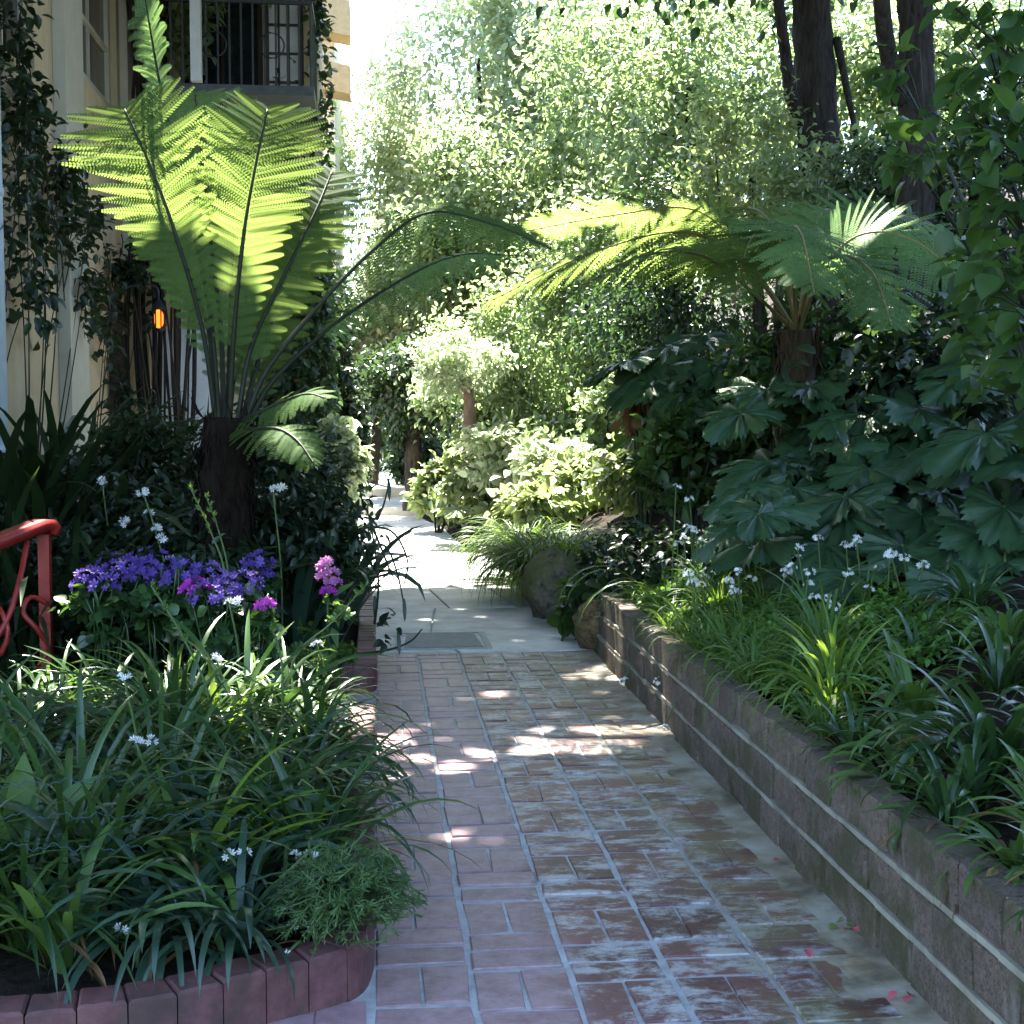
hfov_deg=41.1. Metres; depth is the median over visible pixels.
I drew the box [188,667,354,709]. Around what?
strap leaf plant
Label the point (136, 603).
flowering plant
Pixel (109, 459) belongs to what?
shrub
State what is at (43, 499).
cane plant
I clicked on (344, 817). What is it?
strap leaf plant
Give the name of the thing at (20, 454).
cane plant
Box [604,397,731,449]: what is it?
leafy bush
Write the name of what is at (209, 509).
seed stalk
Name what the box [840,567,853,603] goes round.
bell flower
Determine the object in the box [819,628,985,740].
strap leaf plant
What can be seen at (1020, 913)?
strap leaf plant
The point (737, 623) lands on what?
grass clump
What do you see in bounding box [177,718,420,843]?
strap leaf plant
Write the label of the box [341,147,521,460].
tree
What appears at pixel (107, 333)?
creeper
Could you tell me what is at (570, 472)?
leafy bush
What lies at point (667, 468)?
shrub
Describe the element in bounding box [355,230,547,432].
tree
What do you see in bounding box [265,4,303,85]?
balcony door
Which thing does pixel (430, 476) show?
leafy bush
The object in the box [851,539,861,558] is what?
bell flower
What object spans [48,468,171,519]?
cane plant
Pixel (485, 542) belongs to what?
grass mound
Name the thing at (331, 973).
brick kerb
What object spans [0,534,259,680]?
cane plant
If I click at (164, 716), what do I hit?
strap leaf plant
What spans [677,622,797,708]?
grass clump
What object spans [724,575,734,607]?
bell flower
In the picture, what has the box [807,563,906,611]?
grass clump
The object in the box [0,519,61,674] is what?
handrail
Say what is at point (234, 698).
strap leaf plant
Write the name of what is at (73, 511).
cane plant
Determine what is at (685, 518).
sword leaf plant
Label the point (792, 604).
grass clump
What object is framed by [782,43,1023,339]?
tree
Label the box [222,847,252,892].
white flower
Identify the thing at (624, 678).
bell flower
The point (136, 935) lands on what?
white flower
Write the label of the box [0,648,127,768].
strap leaf plant
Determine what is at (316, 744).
strap leaf plant
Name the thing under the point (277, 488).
white flower
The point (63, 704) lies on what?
strap leaf plant
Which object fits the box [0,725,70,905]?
strap leaf plant
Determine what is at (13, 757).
strap leaf plant
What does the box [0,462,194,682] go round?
cane plant
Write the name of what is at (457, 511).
broad leaf plant
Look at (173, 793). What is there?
strap leaf plant
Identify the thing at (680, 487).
bell flower
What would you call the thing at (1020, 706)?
strap leaf plant
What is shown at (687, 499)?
bell flower
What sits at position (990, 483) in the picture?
gunnera
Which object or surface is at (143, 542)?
cane plant
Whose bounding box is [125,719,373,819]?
strap leaf plant
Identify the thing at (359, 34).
sky
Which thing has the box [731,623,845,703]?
grass clump
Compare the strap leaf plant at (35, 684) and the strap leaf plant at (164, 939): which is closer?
the strap leaf plant at (164, 939)
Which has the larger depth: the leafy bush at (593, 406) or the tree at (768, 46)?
the tree at (768, 46)
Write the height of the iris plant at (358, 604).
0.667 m
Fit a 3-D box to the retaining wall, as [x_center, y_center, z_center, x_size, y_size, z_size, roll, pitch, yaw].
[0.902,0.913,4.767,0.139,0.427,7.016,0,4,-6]
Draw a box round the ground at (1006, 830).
[0,188,1023,879]
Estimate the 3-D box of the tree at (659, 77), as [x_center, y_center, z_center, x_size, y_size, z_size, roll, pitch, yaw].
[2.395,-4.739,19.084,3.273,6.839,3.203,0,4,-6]
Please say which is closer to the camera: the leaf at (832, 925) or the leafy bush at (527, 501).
the leaf at (832, 925)
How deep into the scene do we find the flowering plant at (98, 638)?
6.07 m
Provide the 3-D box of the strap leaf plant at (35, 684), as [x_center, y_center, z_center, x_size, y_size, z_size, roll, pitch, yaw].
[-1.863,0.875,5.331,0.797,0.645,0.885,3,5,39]
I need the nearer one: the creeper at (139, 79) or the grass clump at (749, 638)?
the grass clump at (749, 638)
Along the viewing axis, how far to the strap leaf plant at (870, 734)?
4.09 m
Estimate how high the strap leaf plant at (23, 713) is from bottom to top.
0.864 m
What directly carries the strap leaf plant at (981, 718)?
on the ground at (1006, 830)
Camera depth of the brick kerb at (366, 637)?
7.21 m
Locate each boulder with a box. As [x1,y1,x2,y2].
[520,544,582,618]
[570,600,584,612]
[572,597,599,651]
[574,527,615,548]
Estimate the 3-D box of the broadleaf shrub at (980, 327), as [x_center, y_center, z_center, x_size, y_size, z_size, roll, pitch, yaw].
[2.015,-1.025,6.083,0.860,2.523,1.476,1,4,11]
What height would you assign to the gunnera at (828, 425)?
0.818 m
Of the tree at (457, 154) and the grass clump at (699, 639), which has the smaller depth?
the grass clump at (699, 639)
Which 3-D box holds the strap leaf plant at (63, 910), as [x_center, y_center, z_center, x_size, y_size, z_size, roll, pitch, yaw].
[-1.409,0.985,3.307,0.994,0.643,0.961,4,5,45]
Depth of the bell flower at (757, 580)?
6.50 m
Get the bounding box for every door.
[157,328,217,456]
[184,3,262,84]
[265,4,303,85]
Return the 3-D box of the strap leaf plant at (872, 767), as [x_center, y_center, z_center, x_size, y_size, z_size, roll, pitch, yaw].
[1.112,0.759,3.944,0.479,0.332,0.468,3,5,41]
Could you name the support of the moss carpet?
on the ground at (1006, 830)
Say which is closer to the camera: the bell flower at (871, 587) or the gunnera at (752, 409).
the bell flower at (871, 587)
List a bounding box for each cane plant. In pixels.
[0,385,203,573]
[0,386,268,525]
[0,402,258,491]
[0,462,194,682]
[0,466,174,675]
[0,501,217,688]
[0,507,288,679]
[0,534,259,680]
[3,506,192,636]
[6,395,269,564]
[12,421,197,501]
[23,382,205,578]
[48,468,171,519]
[56,497,192,539]
[59,529,317,660]
[71,448,187,499]
[81,450,159,536]
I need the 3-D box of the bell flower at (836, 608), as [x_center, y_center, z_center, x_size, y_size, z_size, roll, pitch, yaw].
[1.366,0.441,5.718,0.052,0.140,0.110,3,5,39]
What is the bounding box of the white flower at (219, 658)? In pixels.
[211,652,228,705]
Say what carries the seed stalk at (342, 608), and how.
on the bed soil at (19, 974)
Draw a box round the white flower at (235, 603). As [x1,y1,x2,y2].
[224,595,242,692]
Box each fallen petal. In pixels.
[804,949,812,957]
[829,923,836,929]
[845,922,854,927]
[888,990,896,999]
[903,996,911,1002]
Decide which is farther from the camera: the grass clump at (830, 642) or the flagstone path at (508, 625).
the flagstone path at (508, 625)
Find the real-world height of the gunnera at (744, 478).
0.690 m
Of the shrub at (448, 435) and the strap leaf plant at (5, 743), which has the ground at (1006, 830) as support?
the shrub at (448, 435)
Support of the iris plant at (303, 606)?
on the bed soil at (351, 635)
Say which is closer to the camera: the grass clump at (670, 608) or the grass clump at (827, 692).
the grass clump at (827, 692)
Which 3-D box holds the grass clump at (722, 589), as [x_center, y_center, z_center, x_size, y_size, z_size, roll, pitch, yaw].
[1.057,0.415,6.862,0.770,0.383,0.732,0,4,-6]
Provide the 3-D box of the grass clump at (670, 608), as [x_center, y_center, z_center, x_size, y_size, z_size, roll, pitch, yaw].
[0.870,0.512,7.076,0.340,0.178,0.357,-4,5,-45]
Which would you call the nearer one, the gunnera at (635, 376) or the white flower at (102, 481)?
the white flower at (102, 481)
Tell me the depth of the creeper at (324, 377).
14.51 m
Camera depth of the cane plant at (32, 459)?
7.89 m
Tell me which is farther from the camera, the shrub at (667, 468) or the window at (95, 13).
the window at (95, 13)
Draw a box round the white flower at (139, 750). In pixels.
[129,734,158,828]
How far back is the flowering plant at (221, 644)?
6.01 m
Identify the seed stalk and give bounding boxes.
[150,580,212,737]
[187,483,228,680]
[205,491,231,686]
[269,620,285,741]
[289,580,367,712]
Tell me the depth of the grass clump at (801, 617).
5.63 m
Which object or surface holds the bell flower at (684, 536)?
on the ground at (1006, 830)
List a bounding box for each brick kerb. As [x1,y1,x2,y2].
[0,704,375,1023]
[188,561,376,693]
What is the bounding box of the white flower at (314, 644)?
[310,639,326,715]
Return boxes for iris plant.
[265,555,369,647]
[267,498,424,585]
[271,531,439,649]
[284,524,427,625]
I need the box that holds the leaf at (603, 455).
[597,450,607,459]
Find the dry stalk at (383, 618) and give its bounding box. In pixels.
[356,479,422,655]
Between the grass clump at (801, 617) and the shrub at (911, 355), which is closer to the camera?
the grass clump at (801, 617)
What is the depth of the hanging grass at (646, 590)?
7.28 m
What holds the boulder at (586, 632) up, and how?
on the ground at (1006, 830)
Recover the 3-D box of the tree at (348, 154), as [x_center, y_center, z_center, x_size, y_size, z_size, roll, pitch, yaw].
[-2.249,-4.798,25.648,3.151,8.816,3.471,0,4,-6]
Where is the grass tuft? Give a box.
[531,534,594,557]
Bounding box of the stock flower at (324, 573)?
[293,555,359,682]
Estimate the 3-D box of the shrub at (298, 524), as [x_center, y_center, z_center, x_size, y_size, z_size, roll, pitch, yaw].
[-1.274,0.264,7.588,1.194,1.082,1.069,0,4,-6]
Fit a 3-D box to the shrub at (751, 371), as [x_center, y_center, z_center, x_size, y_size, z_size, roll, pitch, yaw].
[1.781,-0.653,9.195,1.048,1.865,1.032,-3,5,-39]
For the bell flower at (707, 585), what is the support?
on the ground at (1006, 830)
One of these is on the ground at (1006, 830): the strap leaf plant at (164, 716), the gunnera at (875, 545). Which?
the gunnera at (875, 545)
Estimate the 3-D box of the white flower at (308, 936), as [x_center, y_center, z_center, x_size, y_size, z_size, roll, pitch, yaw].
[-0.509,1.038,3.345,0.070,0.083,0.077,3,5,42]
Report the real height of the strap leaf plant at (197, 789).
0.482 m
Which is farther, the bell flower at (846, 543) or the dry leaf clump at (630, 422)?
the dry leaf clump at (630, 422)
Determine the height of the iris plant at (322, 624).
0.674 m
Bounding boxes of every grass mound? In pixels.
[437,520,613,607]
[438,515,585,582]
[464,516,636,595]
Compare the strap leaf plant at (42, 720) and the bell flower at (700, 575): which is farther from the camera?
the bell flower at (700, 575)
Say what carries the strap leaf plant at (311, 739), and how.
on the bed soil at (19, 974)
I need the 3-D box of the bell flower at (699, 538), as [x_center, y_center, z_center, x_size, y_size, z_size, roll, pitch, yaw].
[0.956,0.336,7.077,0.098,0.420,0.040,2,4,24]
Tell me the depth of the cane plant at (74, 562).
6.66 m
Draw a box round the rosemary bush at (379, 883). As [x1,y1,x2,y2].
[257,827,430,957]
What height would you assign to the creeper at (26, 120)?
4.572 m
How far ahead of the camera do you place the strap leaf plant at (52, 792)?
4.09 m
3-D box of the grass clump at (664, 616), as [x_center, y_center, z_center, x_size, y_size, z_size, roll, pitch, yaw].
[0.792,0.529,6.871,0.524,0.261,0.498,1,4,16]
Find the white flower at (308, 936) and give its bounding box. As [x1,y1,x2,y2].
[286,920,317,941]
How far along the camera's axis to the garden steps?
23.39 m
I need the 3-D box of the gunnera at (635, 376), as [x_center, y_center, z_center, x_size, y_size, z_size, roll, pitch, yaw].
[1.115,-0.454,9.636,1.225,1.694,1.104,0,4,-6]
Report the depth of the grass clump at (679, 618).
6.43 m
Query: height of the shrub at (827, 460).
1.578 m
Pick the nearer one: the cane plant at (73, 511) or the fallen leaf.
the fallen leaf
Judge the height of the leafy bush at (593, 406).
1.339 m
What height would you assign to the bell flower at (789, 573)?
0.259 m
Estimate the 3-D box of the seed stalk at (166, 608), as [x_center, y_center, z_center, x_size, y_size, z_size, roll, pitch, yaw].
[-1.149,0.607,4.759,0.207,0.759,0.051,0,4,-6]
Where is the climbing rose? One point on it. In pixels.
(129, 271)
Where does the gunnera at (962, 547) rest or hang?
on the ground at (1006, 830)
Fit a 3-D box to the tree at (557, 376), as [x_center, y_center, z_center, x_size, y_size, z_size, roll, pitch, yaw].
[1.047,-2.360,17.625,3.799,3.947,2.413,0,4,-6]
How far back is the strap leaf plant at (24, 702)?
5.22 m
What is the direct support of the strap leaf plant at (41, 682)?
on the bed soil at (19, 974)
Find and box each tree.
[340,21,463,483]
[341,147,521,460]
[344,262,389,464]
[346,0,586,319]
[351,332,463,510]
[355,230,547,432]
[361,96,613,347]
[366,154,771,367]
[394,288,623,446]
[398,319,523,450]
[437,0,668,353]
[445,171,742,432]
[467,0,750,318]
[511,0,948,339]
[539,150,774,409]
[568,0,796,332]
[599,0,934,327]
[640,36,845,341]
[728,106,966,353]
[749,0,1023,209]
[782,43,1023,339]
[873,0,936,326]
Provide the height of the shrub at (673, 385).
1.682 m
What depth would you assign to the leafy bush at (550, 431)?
16.22 m
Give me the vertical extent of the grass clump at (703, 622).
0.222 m
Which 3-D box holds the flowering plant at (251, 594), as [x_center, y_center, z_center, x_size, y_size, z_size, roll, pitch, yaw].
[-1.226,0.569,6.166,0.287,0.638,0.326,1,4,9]
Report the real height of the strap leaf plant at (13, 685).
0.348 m
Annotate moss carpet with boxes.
[619,561,998,718]
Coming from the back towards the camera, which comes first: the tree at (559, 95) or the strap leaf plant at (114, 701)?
the tree at (559, 95)
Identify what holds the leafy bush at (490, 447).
on the ground at (1006, 830)
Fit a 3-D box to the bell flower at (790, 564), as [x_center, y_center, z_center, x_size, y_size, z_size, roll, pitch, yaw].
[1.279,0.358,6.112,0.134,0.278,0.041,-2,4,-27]
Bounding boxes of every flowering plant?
[47,563,125,679]
[82,551,163,701]
[114,546,186,686]
[128,556,204,679]
[162,559,232,666]
[167,576,212,680]
[187,576,257,691]
[205,568,269,689]
[239,549,283,616]
[250,596,286,691]
[254,567,281,679]
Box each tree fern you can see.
[53,0,555,686]
[480,173,980,452]
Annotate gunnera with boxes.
[584,332,745,519]
[607,429,662,522]
[691,439,847,564]
[695,373,851,504]
[702,489,888,599]
[793,530,1005,608]
[794,390,907,467]
[795,458,965,553]
[813,340,1019,463]
[889,413,1023,554]
[905,503,1023,601]
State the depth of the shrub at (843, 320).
9.14 m
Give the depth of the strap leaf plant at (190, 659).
5.62 m
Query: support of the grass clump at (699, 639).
on the ground at (1006, 830)
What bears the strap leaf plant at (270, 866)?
on the bed soil at (19, 974)
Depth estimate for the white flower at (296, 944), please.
3.30 m
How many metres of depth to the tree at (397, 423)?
19.73 m
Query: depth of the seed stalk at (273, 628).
4.99 m
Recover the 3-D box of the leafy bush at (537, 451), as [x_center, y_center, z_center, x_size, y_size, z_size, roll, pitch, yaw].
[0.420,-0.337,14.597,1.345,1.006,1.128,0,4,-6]
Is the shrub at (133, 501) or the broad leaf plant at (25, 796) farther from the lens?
the shrub at (133, 501)
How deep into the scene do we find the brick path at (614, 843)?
4.16 m
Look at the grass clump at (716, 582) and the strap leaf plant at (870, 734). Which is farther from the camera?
the grass clump at (716, 582)
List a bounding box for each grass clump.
[605,580,654,608]
[611,585,682,618]
[621,589,701,641]
[629,588,738,651]
[647,593,692,612]
[647,603,754,669]
[651,557,764,623]
[659,598,783,679]
[667,588,738,627]
[671,605,740,645]
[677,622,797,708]
[696,601,797,652]
[706,623,790,675]
[709,564,765,594]
[720,571,787,614]
[725,566,924,682]
[727,615,931,718]
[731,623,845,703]
[739,595,921,723]
[753,591,862,648]
[760,683,895,747]
[761,585,834,623]
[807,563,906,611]
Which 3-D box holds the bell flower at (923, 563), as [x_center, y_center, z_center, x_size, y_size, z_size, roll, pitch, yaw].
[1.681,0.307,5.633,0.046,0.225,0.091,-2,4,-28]
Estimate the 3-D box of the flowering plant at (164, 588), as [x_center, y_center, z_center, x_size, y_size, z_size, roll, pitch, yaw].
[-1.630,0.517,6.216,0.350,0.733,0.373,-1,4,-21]
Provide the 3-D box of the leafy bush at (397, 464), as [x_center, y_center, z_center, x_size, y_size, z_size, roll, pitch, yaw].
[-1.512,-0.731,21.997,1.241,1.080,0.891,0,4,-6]
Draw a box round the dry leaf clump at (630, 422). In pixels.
[610,402,654,538]
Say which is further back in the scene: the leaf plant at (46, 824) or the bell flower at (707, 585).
the bell flower at (707, 585)
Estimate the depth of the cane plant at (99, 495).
7.50 m
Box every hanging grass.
[558,566,651,607]
[577,581,677,625]
[700,659,830,738]
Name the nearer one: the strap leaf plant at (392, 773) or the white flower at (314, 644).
the strap leaf plant at (392, 773)
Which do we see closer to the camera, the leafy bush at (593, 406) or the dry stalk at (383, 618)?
the dry stalk at (383, 618)
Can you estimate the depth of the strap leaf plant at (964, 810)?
3.59 m
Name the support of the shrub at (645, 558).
on the ground at (1006, 830)
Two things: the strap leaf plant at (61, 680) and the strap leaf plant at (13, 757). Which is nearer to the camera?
the strap leaf plant at (13, 757)
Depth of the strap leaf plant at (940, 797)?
3.54 m
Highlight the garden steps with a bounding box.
[354,459,418,515]
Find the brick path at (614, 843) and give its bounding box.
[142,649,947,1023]
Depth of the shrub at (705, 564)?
7.46 m
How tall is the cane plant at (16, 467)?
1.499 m
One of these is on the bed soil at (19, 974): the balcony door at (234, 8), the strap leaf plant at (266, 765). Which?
the strap leaf plant at (266, 765)
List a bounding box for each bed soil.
[0,718,349,998]
[143,620,357,668]
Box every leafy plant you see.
[275,600,358,693]
[546,569,609,640]
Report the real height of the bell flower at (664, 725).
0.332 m
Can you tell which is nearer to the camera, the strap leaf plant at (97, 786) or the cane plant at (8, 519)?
the strap leaf plant at (97, 786)
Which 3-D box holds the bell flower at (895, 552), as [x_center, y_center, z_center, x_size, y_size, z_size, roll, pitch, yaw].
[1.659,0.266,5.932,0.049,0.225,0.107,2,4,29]
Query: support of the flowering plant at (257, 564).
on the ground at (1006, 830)
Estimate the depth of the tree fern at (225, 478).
6.89 m
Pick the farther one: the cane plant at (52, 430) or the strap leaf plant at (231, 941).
the cane plant at (52, 430)
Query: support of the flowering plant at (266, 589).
on the ground at (1006, 830)
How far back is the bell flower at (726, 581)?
6.38 m
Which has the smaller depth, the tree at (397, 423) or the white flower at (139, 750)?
the white flower at (139, 750)
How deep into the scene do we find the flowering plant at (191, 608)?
6.05 m
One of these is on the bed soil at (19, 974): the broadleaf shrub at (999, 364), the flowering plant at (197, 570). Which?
the flowering plant at (197, 570)
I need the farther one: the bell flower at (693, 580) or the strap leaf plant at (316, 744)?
the bell flower at (693, 580)
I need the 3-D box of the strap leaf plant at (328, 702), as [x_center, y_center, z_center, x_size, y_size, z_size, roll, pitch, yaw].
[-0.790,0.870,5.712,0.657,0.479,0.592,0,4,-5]
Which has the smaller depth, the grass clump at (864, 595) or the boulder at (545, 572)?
the grass clump at (864, 595)
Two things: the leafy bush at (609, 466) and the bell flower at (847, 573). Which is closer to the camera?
the bell flower at (847, 573)
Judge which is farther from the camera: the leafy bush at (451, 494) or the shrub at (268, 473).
the leafy bush at (451, 494)
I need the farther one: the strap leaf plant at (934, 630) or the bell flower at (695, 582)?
the bell flower at (695, 582)
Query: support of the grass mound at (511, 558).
on the ground at (1006, 830)
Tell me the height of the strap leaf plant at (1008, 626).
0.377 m
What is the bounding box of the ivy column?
[332,256,376,538]
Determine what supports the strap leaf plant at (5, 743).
on the bed soil at (19, 974)
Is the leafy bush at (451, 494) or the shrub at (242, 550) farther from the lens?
the leafy bush at (451, 494)
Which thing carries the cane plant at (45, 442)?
on the bed soil at (351, 635)
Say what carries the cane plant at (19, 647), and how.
on the bed soil at (351, 635)
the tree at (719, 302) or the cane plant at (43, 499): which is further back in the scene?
the tree at (719, 302)
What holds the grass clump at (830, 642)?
on the ground at (1006, 830)
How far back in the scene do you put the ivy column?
16.14 m
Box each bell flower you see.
[619,658,634,683]
[657,551,668,606]
[658,699,676,729]
[671,483,681,590]
[673,541,682,601]
[680,532,689,605]
[681,523,690,584]
[681,569,691,606]
[682,568,698,630]
[684,496,695,574]
[685,525,694,576]
[686,578,700,605]
[688,577,698,622]
[690,537,705,605]
[691,526,701,600]
[696,581,706,612]
[699,574,708,597]
[702,567,713,603]
[706,572,719,600]
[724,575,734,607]
[724,576,736,619]
[729,584,742,625]
[730,589,741,609]
[733,567,742,623]
[746,574,759,601]
[751,545,761,600]
[777,565,792,609]
[778,569,792,599]
[786,562,802,602]
[790,554,800,599]
[795,543,804,587]
[803,568,816,617]
[808,593,820,609]
[811,535,822,568]
[829,601,840,615]
[840,541,853,568]
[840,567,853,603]
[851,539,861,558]
[852,534,861,575]
[863,585,874,610]
[883,550,896,603]
[884,550,903,607]
[887,548,897,594]
[899,553,910,593]
[911,560,928,611]
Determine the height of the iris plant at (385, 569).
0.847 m
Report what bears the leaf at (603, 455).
on the leafy bush at (609, 466)
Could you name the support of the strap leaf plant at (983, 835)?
on the ground at (1006, 830)
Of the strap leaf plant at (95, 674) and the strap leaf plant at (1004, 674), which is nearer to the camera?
the strap leaf plant at (1004, 674)
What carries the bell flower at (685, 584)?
on the ground at (1006, 830)
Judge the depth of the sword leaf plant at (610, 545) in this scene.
8.91 m
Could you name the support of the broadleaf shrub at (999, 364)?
on the ground at (1006, 830)
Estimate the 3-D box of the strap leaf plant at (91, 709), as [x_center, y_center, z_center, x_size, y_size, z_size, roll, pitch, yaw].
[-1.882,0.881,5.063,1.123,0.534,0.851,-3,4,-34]
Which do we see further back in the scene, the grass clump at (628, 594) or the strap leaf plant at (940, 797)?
the grass clump at (628, 594)
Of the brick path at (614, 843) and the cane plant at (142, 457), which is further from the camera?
the cane plant at (142, 457)
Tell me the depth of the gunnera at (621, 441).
10.49 m
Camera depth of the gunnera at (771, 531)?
6.33 m
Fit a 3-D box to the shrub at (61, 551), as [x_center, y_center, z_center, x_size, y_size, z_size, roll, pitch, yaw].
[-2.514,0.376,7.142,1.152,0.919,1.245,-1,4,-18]
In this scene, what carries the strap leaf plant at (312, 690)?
on the bed soil at (19, 974)
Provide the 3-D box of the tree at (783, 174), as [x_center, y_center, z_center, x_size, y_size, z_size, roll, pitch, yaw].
[3.360,-2.493,13.203,2.373,3.216,2.125,-2,4,-32]
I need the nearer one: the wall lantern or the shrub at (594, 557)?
the shrub at (594, 557)
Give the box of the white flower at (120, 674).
[117,672,141,801]
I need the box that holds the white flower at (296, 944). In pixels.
[284,940,302,952]
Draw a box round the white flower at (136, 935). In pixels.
[113,923,140,967]
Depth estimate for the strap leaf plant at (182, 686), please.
5.17 m
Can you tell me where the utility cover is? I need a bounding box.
[395,631,492,649]
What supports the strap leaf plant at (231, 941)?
on the bed soil at (19, 974)
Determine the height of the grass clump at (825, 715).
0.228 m
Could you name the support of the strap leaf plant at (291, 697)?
on the bed soil at (19, 974)
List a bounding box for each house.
[0,0,322,501]
[322,0,350,301]
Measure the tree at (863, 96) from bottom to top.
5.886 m
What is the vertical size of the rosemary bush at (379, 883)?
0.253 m
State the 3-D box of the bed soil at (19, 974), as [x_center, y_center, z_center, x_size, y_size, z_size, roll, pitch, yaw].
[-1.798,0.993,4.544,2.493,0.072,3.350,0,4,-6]
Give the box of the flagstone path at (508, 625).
[356,515,596,654]
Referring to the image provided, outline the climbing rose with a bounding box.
[108,213,226,475]
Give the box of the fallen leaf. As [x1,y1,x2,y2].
[986,868,998,876]
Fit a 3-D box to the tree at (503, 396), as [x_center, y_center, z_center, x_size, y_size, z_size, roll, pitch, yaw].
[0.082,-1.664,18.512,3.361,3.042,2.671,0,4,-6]
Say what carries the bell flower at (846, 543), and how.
on the ground at (1006, 830)
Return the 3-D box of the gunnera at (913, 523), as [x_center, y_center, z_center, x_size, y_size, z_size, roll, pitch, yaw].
[1.823,-0.016,6.584,0.927,0.469,0.827,3,5,40]
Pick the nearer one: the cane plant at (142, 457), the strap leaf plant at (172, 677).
the strap leaf plant at (172, 677)
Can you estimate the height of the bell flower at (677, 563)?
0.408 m
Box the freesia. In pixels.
[119,487,174,567]
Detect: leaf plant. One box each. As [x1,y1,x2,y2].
[0,638,134,706]
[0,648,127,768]
[0,663,104,729]
[0,664,283,855]
[0,665,68,696]
[0,675,204,799]
[0,681,131,791]
[0,687,223,789]
[0,689,283,979]
[0,700,107,790]
[0,702,60,794]
[0,722,123,874]
[0,724,222,861]
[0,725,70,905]
[0,752,97,898]
[0,763,300,966]
[0,772,182,1002]
[0,778,117,952]
[0,790,114,941]
[0,796,295,920]
[0,817,224,987]
[1,639,149,708]
[3,686,88,711]
[5,675,55,699]
[5,693,206,763]
[5,730,263,834]
[6,690,101,758]
[6,694,125,745]
[10,642,179,704]
[16,640,182,717]
[18,646,324,763]
[24,613,339,760]
[26,827,305,1009]
[34,652,340,819]
[48,684,354,868]
[67,672,341,773]
[70,736,383,888]
[72,643,271,712]
[73,818,378,1000]
[90,609,419,779]
[90,736,398,918]
[100,703,432,868]
[100,792,377,950]
[101,704,481,893]
[103,653,243,697]
[109,706,403,868]
[124,622,366,758]
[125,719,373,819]
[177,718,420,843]
[186,637,423,763]
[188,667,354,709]
[201,674,439,820]
[203,705,393,812]
[263,662,401,738]
[430,459,530,521]
[582,540,628,590]
[615,505,715,590]
[790,689,922,766]
[809,726,959,805]
[818,699,1002,794]
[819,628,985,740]
[838,648,1023,792]
[847,604,982,676]
[859,734,1020,855]
[860,705,1023,832]
[889,555,1023,619]
[914,598,1023,675]
[916,613,1023,701]
[929,815,1023,920]
[930,656,1023,753]
[952,736,1023,832]
[979,821,1023,937]
[991,777,1023,885]
[1010,688,1023,735]
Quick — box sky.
[339,0,1023,345]
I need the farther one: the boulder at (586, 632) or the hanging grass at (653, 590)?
the boulder at (586, 632)
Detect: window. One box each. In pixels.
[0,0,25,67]
[82,0,111,106]
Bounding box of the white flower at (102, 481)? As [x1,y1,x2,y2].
[96,476,110,549]
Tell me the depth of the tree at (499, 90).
23.70 m
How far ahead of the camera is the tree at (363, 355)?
35.37 m
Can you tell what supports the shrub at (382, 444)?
on the ground at (1006, 830)
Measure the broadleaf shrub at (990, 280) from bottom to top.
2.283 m
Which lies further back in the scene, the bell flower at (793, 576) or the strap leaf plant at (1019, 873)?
the bell flower at (793, 576)
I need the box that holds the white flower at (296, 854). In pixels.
[288,849,318,900]
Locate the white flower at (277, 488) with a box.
[269,483,287,661]
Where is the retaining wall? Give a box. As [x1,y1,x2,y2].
[597,592,1023,1023]
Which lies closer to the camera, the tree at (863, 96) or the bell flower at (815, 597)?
the bell flower at (815, 597)
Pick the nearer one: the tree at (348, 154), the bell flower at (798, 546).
the bell flower at (798, 546)
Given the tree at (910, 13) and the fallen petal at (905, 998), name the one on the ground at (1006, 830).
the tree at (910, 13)
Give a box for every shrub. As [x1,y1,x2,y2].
[0,494,134,633]
[44,387,202,519]
[53,473,197,569]
[60,518,287,679]
[184,391,377,547]
[252,463,389,646]
[352,361,429,470]
[381,431,454,483]
[430,409,462,444]
[565,520,649,609]
[586,514,714,616]
[604,392,774,545]
[621,314,774,524]
[690,459,899,577]
[700,287,843,459]
[729,281,1010,490]
[757,264,1023,454]
[762,359,1019,540]
[862,25,1023,451]
[870,0,1023,376]
[936,395,1023,496]
[950,331,1023,448]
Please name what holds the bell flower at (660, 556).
on the ground at (1006, 830)
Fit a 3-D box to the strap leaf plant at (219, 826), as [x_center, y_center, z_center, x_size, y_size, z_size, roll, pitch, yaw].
[-0.858,0.920,3.786,0.908,0.628,0.791,3,5,37]
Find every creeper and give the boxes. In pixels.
[0,0,115,454]
[89,234,151,451]
[125,0,282,475]
[233,0,351,533]
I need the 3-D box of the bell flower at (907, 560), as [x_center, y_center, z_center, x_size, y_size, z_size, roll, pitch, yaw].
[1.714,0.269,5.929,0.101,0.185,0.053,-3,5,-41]
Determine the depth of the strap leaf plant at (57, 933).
3.21 m
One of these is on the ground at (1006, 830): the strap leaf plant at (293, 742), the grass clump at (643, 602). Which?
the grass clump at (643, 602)
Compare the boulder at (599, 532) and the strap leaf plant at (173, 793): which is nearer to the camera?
the strap leaf plant at (173, 793)
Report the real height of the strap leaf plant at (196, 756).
0.738 m
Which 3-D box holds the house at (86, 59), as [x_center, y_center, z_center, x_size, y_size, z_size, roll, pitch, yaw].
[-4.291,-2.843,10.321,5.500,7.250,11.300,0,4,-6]
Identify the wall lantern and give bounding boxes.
[104,283,166,331]
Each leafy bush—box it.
[315,413,374,552]
[379,437,450,490]
[399,450,461,532]
[428,423,513,529]
[437,390,534,469]
[448,414,553,506]
[483,476,584,534]
[485,434,600,498]
[511,410,621,465]
[519,432,620,526]
[566,369,642,456]
[581,439,661,517]
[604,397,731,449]

